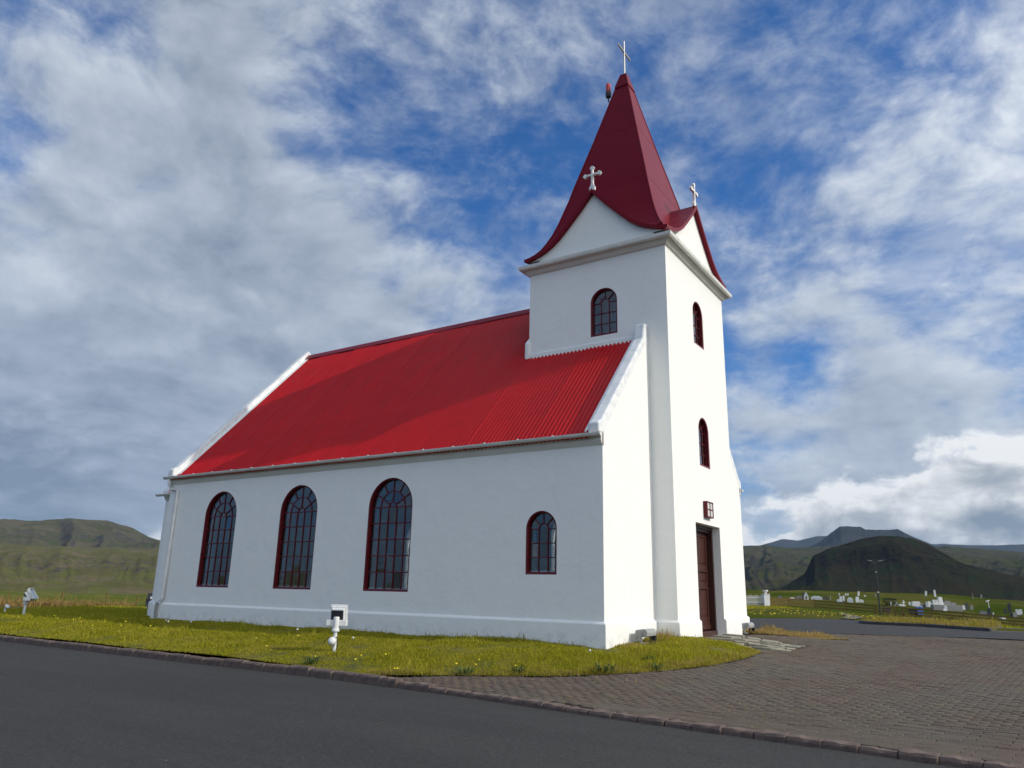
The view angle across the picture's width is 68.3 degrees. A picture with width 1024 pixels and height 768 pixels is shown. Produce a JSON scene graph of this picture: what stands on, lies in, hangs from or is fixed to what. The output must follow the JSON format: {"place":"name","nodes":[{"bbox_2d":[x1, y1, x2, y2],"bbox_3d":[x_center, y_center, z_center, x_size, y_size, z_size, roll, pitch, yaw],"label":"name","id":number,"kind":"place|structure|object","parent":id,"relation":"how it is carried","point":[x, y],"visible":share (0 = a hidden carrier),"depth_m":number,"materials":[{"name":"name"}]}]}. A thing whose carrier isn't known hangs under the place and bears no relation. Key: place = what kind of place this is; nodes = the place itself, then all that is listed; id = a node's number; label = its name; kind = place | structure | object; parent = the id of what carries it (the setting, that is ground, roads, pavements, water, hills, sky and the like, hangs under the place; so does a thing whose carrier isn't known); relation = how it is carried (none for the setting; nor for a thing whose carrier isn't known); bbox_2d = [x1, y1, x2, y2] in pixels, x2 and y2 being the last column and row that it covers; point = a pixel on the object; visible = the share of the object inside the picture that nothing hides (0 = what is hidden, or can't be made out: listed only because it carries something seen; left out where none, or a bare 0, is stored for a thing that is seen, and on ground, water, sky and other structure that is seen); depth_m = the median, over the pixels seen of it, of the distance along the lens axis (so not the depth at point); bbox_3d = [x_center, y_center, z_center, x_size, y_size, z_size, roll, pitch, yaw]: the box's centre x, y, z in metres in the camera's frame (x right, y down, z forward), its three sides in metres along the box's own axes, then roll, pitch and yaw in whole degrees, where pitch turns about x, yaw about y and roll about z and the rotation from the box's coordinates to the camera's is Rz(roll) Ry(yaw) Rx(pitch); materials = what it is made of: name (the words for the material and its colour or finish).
{"place":"outdoors","nodes":[
{"label":"outdoors","id":0,"kind":"place"},
{"bbox_2d":[0,590,135,606],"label":"straw grass","id":1,"kind":"structure","parent":0,"point":[38,602],"depth_m":46.53,"materials":[{"name":"plant"}]},
{"bbox_2d":[0,542,158,593],"bbox_3d":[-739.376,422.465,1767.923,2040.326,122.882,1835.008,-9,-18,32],"label":"hillside","id":2,"kind":"structure","parent":0,"point":[79,570],"depth_m":1040.29,"materials":[{"name":"green plant"}]},
{"bbox_2d":[0,518,159,548],"bbox_3d":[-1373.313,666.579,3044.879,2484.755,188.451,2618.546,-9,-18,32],"label":"hill","id":3,"kind":"structure","parent":0,"point":[73,532],"depth_m":2526.32,"materials":[{"name":"green plant"}]},
{"bbox_2d":[0,603,760,676],"bbox_3d":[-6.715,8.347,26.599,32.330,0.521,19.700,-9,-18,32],"label":"lawn","id":4,"kind":"structure","parent":0,"point":[353,660],"depth_m":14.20,"materials":[{"name":"green plant"}]},
{"bbox_2d":[20,588,38,613],"bbox_3d":[-15.259,6.957,23.861,0.382,0.987,0.397,4,-16,-8],"label":"floodlight","id":5,"kind":"object","parent":4,"relation":"on","point":[30,594],"visible":0.98,"depth_m":23.80,"materials":[{"name":"metal"}]},
{"bbox_2d":[147,593,152,607],"bbox_3d":[-15.332,9.464,32.536,0.760,0.860,0.056,6,-16,-16],"label":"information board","id":6,"kind":"object","parent":4,"relation":"on","point":[149,597],"visible":0.21,"depth_m":32.50,"materials":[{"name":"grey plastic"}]},
{"bbox_2d":[302,656,325,664],"bbox_3d":[-3.533,4.912,13.417,0.493,0.157,0.417,3,-16,-7],"label":"weed clump","id":7,"kind":"object","parent":4,"relation":"on","point":[314,659],"visible":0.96,"depth_m":13.35,"materials":[{"name":"green plant"}]},
{"bbox_2d":[324,604,347,651],"bbox_3d":[-3.416,4.802,14.626,0.397,1.013,0.460,1,-15,-1],"label":"floodlight","id":8,"kind":"object","parent":4,"relation":"on","point":[338,617],"visible":0.98,"depth_m":14.60,"materials":[{"name":"metal"}]},
{"bbox_2d":[147,41,749,648],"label":"church","id":9,"kind":"structure","parent":4,"relation":"on","point":[555,461],"depth_m":19.48,"materials":[{"name":"white paint"}]},
{"bbox_2d":[196,491,236,587],"bbox_3d":[-8.418,4.559,22.148,1.480,2.755,0.502,-9,-18,32],"label":"window","id":10,"kind":"structure","parent":9,"relation":"in","point":[209,509],"depth_m":22.13,"materials":[{"name":"red paint"}]},
{"bbox_2d":[273,485,316,589],"bbox_3d":[-5.635,4.136,20.388,1.480,2.755,0.502,-9,-18,32],"label":"window","id":11,"kind":"structure","parent":9,"relation":"in","point":[283,512],"depth_m":20.36,"materials":[{"name":"red paint"}]},
{"bbox_2d":[363,478,412,591],"bbox_3d":[-2.881,3.719,18.646,1.470,2.750,0.502,-9,-18,32],"label":"window","id":12,"kind":"structure","parent":9,"relation":"in","point":[368,555],"depth_m":18.60,"materials":[{"name":"red paint"}]},
{"bbox_2d":[525,511,556,574],"bbox_3d":[0.755,3.435,16.268,0.800,1.350,0.502,-9,-18,32],"label":"window","id":13,"kind":"structure","parent":9,"relation":"in","point":[528,570],"depth_m":16.18,"materials":[{"name":"red paint"}]},
{"bbox_2d":[591,288,616,336],"bbox_3d":[2.427,-1.873,19.697,0.760,1.300,0.152,-9,-18,32],"label":"window","id":14,"kind":"structure","parent":9,"relation":"in","point":[602,290],"depth_m":19.76,"materials":[{"name":"red paint"}]},
{"bbox_2d":[693,302,703,349],"bbox_3d":[4.996,-1.619,20.575,0.152,1.270,0.780,-9,-18,32],"label":"window","id":15,"kind":"structure","parent":9,"relation":"in","point":[699,326],"depth_m":20.80,"materials":[{"name":"red paint"}]},
{"bbox_2d":[698,418,709,468],"bbox_3d":[4.946,1.534,19.739,0.152,1.305,0.770,-9,-18,32],"label":"window","id":16,"kind":"structure","parent":9,"relation":"in","point":[705,446],"depth_m":19.96,"materials":[{"name":"red paint"}]},
{"bbox_2d":[696,524,717,637],"bbox_3d":[4.467,4.971,19.080,0.770,2.950,2.010,-9,-18,32],"label":"door","id":17,"kind":"structure","parent":9,"relation":"in","point":[704,540],"depth_m":19.43,"materials":[{"name":"brown wood"}]},
{"bbox_2d":[454,666,474,674],"bbox_3d":[-0.781,4.755,12.528,0.400,0.129,0.360,5,-16,-12],"label":"weed clump","id":18,"kind":"object","parent":4,"relation":"on","point":[464,670],"visible":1,"depth_m":12.49,"materials":[{"name":"green plant"}]},
{"bbox_2d":[508,665,524,672],"bbox_3d":[0.112,4.738,12.544,0.349,0.129,0.437,5,-16,-12],"label":"weed clump","id":19,"kind":"object","parent":4,"relation":"on","point":[520,669],"visible":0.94,"depth_m":12.52,"materials":[{"name":"green plant"}]},
{"bbox_2d":[369,647,759,676],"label":"edge grass","id":20,"kind":"structure","parent":4,"relation":"on","point":[681,666],"depth_m":12.63,"materials":[{"name":"green plant"}]},
{"bbox_2d":[591,662,614,673],"bbox_3d":[1.553,4.751,12.632,0.533,0.169,0.480,5,-16,-12],"label":"weed clump","id":21,"kind":"object","parent":4,"relation":"on","point":[606,668],"visible":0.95,"depth_m":12.54,"materials":[{"name":"green plant"}]},
{"bbox_2d":[635,628,656,643],"bbox_3d":[2.795,5.238,15.692,0.309,0.303,0.540,-9,-18,32],"label":"box floodlight","id":22,"kind":"object","parent":4,"relation":"on","point":[641,633],"visible":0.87,"depth_m":15.55,"materials":[{"name":"white metal"}]},
{"bbox_2d":[615,627,680,647],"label":"weed stems","id":23,"kind":"object","parent":4,"relation":"on","point":[661,635],"visible":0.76,"depth_m":15.86,"materials":[{"name":"plant"}]},
{"bbox_2d":[649,663,663,669],"bbox_3d":[2.464,4.852,12.960,0.345,0.118,0.352,-9,-18,32],"label":"weed clump","id":24,"kind":"object","parent":4,"relation":"on","point":[656,666],"visible":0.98,"depth_m":12.89,"materials":[{"name":"green plant"}]},
{"bbox_2d":[0,641,957,767],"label":"road","id":25,"kind":"structure","parent":0,"point":[64,708],"depth_m":8.15,"materials":[{"name":"grey asphalt"}]},
{"bbox_2d":[0,635,1023,767],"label":"kerb","id":26,"kind":"structure","parent":25,"relation":"on","point":[916,755],"depth_m":10.06,"materials":[{"name":"grey concrete"}]},
{"bbox_2d":[0,590,1023,676],"bbox_3d":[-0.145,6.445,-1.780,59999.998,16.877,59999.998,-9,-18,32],"label":"ground","id":27,"kind":"structure","parent":0,"point":[996,606],"depth_m":109.88,"materials":[{"name":"green plant"}]},
{"bbox_2d":[762,590,769,605],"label":"gate pillar","id":28,"kind":"structure","parent":27,"relation":"on","point":[766,599],"depth_m":93.23,"materials":[{"name":"white stone"}]},
{"bbox_2d":[751,606,872,616],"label":"yellow flowers","id":29,"kind":"object","parent":27,"relation":"on","point":[804,610],"visible":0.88,"depth_m":56.09,"materials":[{"name":"yellow plant"}]},
{"bbox_2d":[811,596,821,599],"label":"grave tomb","id":30,"kind":"object","parent":27,"relation":"on","point":[816,597],"visible":0.81,"depth_m":113.17,"materials":[{"name":"white stone"}]},
{"bbox_2d":[867,560,882,614],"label":"street lamp","id":31,"kind":"object","parent":27,"relation":"on","point":[877,586],"visible":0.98,"depth_m":89.63,"materials":[{"name":"grey metal"}]},
{"bbox_2d":[882,598,897,604],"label":"hedge","id":32,"kind":"object","parent":27,"relation":"on","point":[890,599],"visible":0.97,"depth_m":103.20,"materials":[{"name":"green plant"}]},
{"bbox_2d":[770,597,1023,625],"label":"board fence","id":33,"kind":"object","parent":27,"relation":"on","point":[875,608],"visible":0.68,"depth_m":90.62,"materials":[{"name":"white wood"}]},
{"bbox_2d":[910,601,918,606],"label":"grave tomb","id":34,"kind":"object","parent":27,"relation":"on","point":[914,603],"visible":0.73,"depth_m":105.32,"materials":[{"name":"white stone"}]},
{"bbox_2d":[915,607,922,614],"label":"wheeled bin","id":35,"kind":"object","parent":27,"relation":"on","point":[919,610],"visible":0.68,"depth_m":90.53,"materials":[{"name":"blue plastic"}]},
{"bbox_2d":[930,597,962,611],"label":"grave tomb","id":36,"kind":"object","parent":27,"relation":"on","point":[939,603],"visible":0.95,"depth_m":98.44,"materials":[{"name":"grey stone"}]},
{"bbox_2d":[964,603,969,609],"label":"headstone","id":37,"kind":"object","parent":27,"relation":"on","point":[966,605],"visible":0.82,"depth_m":103.27,"materials":[{"name":"stone"}]},
{"bbox_2d":[1007,603,1012,612],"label":"headstone","id":38,"kind":"object","parent":27,"relation":"on","point":[1009,607],"visible":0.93,"depth_m":101.90,"materials":[{"name":"stone"}]},
{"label":"gate pillar","id":39,"kind":"object","parent":27,"relation":"on","visible":0},
{"bbox_2d":[746,595,762,605],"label":"cemetery gate","id":40,"kind":"structure","parent":39,"relation":"attached to","point":[760,603],"depth_m":93.28,"materials":[{"name":"white metal"}]},
{"bbox_2d":[0,0,1023,545],"label":"sky","id":41,"kind":"structure","parent":0,"point":[199,198],"materials":[{"name":"blue"}]},
{"bbox_2d":[395,633,1023,764],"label":"pavement","id":42,"kind":"structure","parent":0,"point":[963,697],"depth_m":10.84,"materials":[{"name":"grey brick"}]},
{"bbox_2d":[706,634,804,650],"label":"stone path","id":43,"kind":"structure","parent":42,"relation":"on","point":[759,643],"depth_m":17.11,"materials":[{"name":"grey stone"}]},
{"bbox_2d":[838,612,862,618],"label":"gravel path","id":44,"kind":"structure","parent":0,"point":[848,616],"depth_m":56.89,"materials":[{"name":"beige gravel"}]},
{"bbox_2d":[806,526,935,547],"bbox_3d":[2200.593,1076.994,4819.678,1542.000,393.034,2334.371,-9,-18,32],"label":"table mountain","id":45,"kind":"structure","parent":0,"point":[840,535],"depth_m":4783.87,"materials":[{"name":"grey stone"}]},
{"bbox_2d":[743,544,1023,590],"bbox_3d":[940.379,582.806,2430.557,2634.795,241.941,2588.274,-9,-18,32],"label":"moorland","id":46,"kind":"structure","parent":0,"point":[769,568],"depth_m":2121.72,"materials":[{"name":"green plant"}]},
{"bbox_2d":[743,536,1023,551],"bbox_3d":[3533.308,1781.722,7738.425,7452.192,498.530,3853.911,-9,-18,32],"label":"mountain","id":47,"kind":"structure","parent":0,"point":[804,543],"depth_m":7855.56,"materials":[{"name":"grey stone"}]},
{"bbox_2d":[746,604,1023,628],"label":"verge grass","id":48,"kind":"structure","parent":0,"point":[788,607],"depth_m":78.21,"materials":[{"name":"green plant"}]},
{"bbox_2d":[750,618,1023,639],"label":"road","id":49,"kind":"structure","parent":0,"point":[838,626],"depth_m":26.38,"materials":[{"name":"grey asphalt"}]},
{"bbox_2d":[859,620,992,638],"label":"island kerb","id":50,"kind":"structure","parent":49,"relation":"on","point":[931,625],"depth_m":29.61,"materials":[{"name":"concrete"}]},
{"bbox_2d":[774,536,1023,600],"bbox_3d":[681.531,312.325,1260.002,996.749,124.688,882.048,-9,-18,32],"label":"dark hill","id":51,"kind":"structure","parent":0,"point":[909,565],"depth_m":1185.82,"materials":[{"name":"green plant"}]},
{"bbox_2d":[984,628,1022,639],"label":"pavement","id":52,"kind":"structure","parent":0,"point":[1007,631],"depth_m":27.59,"materials":[{"name":"grey concrete"}]},
{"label":"island","id":53,"kind":"structure","parent":0,"visible":0},
{"bbox_2d":[861,612,1000,627],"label":"island grass","id":54,"kind":"structure","parent":53,"relation":"on","point":[959,621],"depth_m":31.75,"materials":[{"name":"green plant"}]},
{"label":"dry verge","id":55,"kind":"structure","parent":0,"visible":0},
{"bbox_2d":[742,622,754,633],"bbox_3d":[6.637,6.868,21.263,0.309,0.303,0.540,-9,-18,32],"label":"box floodlight","id":56,"kind":"object","parent":55,"relation":"on","point":[749,625],"visible":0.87,"depth_m":21.10,"materials":[{"name":"grey metal"}]},
{"bbox_2d":[742,621,848,639],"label":"dry grass","id":57,"kind":"structure","parent":55,"relation":"on","point":[769,630],"depth_m":20.88,"materials":[{"name":"plant"}]}
]}

